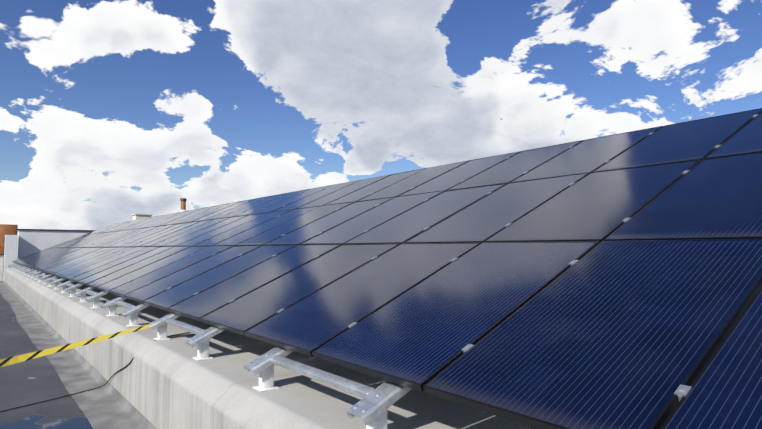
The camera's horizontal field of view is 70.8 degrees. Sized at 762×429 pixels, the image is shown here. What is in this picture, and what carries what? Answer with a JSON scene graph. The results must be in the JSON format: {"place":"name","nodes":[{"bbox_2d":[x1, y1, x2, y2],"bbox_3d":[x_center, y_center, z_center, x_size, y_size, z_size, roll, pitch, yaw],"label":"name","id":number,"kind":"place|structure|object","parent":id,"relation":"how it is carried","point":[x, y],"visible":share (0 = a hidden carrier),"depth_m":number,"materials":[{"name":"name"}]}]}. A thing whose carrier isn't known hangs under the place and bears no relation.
{"place":"outdoors","nodes":[
{"label":"outdoors","id":0,"kind":"place"},
{"bbox_2d":[0,230,89,281],"bbox_3d":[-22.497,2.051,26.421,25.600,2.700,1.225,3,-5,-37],"label":"white wall","id":1,"kind":"structure","parent":0,"point":[22,243],"depth_m":28.94,"materials":[{"name":"white paint"}]},
{"bbox_2d":[0,229,95,254],"bbox_3d":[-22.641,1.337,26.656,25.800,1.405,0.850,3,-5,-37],"label":"wall cap","id":2,"kind":"object","parent":1,"relation":"on","point":[52,230],"visible":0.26,"depth_m":29.53,"materials":[{"name":"grey"}]},
{"bbox_2d":[0,281,92,428],"bbox_3d":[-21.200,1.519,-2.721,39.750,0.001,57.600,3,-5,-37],"label":"flat roof","id":3,"kind":"structure","parent":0,"point":[32,381],"depth_m":6.42,"materials":[{"name":"asphalt"}]},
{"bbox_2d":[0,224,17,272],"bbox_3d":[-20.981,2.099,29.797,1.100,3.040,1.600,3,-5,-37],"label":"corten box","id":4,"kind":"object","parent":3,"relation":"on","point":[6,229],"visible":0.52,"depth_m":29.20,"materials":[{"name":"brown metal"}]},
{"bbox_2d":[0,281,155,428],"bbox_3d":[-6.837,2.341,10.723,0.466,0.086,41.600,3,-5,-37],"label":"flashing strip","id":5,"kind":"object","parent":3,"relation":"on","point":[108,405],"visible":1,"depth_m":6.90,"materials":[{"name":"grey metal"}]},
{"bbox_2d":[0,332,190,411],"bbox_3d":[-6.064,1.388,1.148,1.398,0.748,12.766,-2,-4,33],"label":"cable","id":6,"kind":"object","parent":3,"relation":"on","point":[85,390],"visible":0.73,"depth_m":5.96,"materials":[{"name":"black plastic"}]},
{"bbox_2d":[4,268,537,428],"bbox_3d":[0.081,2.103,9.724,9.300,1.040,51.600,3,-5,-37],"label":"concrete ledge","id":7,"kind":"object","parent":3,"relation":"on","point":[171,383],"depth_m":4.42,"materials":[{"name":"grey concrete"}]},
{"bbox_2d":[11,266,387,428],"bbox_3d":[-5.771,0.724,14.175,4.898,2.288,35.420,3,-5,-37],"label":"support posts","id":8,"kind":"object","parent":7,"relation":"on","point":[266,379],"visible":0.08,"depth_m":4.65,"materials":[{"name":"white metal"}]},
{"bbox_2d":[9,263,410,425],"bbox_3d":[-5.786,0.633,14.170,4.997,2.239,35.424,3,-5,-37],"label":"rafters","id":9,"kind":"object","parent":8,"relation":"on","point":[375,403],"visible":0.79,"depth_m":3.63,"materials":[{"name":"silver metal"}]},
{"bbox_2d":[14,264,374,397],"bbox_3d":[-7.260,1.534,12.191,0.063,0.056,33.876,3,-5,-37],"label":"edge rails","id":10,"kind":"object","parent":9,"relation":"attached to","point":[347,385],"visible":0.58,"depth_m":3.28,"materials":[{"name":"silver metal"}]},
{"bbox_2d":[0,324,150,366],"bbox_3d":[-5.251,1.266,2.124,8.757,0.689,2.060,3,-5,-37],"label":"hazard tape","id":11,"kind":"object","parent":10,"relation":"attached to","point":[18,359],"visible":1,"depth_m":4.90,"materials":[{"name":"yellow plastic"}]},
{"bbox_2d":[12,108,761,428],"bbox_3d":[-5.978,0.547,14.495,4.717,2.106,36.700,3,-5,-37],"label":"solar panels","id":12,"kind":"object","parent":9,"relation":"on","point":[645,311],"visible":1,"depth_m":3.69,"materials":[{"name":"blue glass"}]},
{"bbox_2d":[19,114,758,400],"bbox_3d":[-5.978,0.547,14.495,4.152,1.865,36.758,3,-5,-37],"label":"panel clamps","id":13,"kind":"object","parent":12,"relation":"attached to","point":[681,391],"visible":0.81,"depth_m":4.26,"materials":[{"name":"silver metal"}]},
{"bbox_2d":[131,213,152,219],"bbox_3d":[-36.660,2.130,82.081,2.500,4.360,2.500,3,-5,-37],"label":"cream plant box","id":14,"kind":"object","parent":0,"point":[136,216],"visible":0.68,"depth_m":81.21,"materials":[{"name":"beige"}]},
{"bbox_2d":[180,198,185,211],"bbox_3d":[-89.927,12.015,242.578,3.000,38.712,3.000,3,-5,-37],"label":"chimney","id":15,"kind":"object","parent":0,"point":[183,204],"visible":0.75,"depth_m":242.69,"materials":[{"name":"orange brick"}]},
{"bbox_2d":[0,0,761,234],"label":"sky","id":16,"kind":"structure","parent":0,"point":[111,111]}
]}

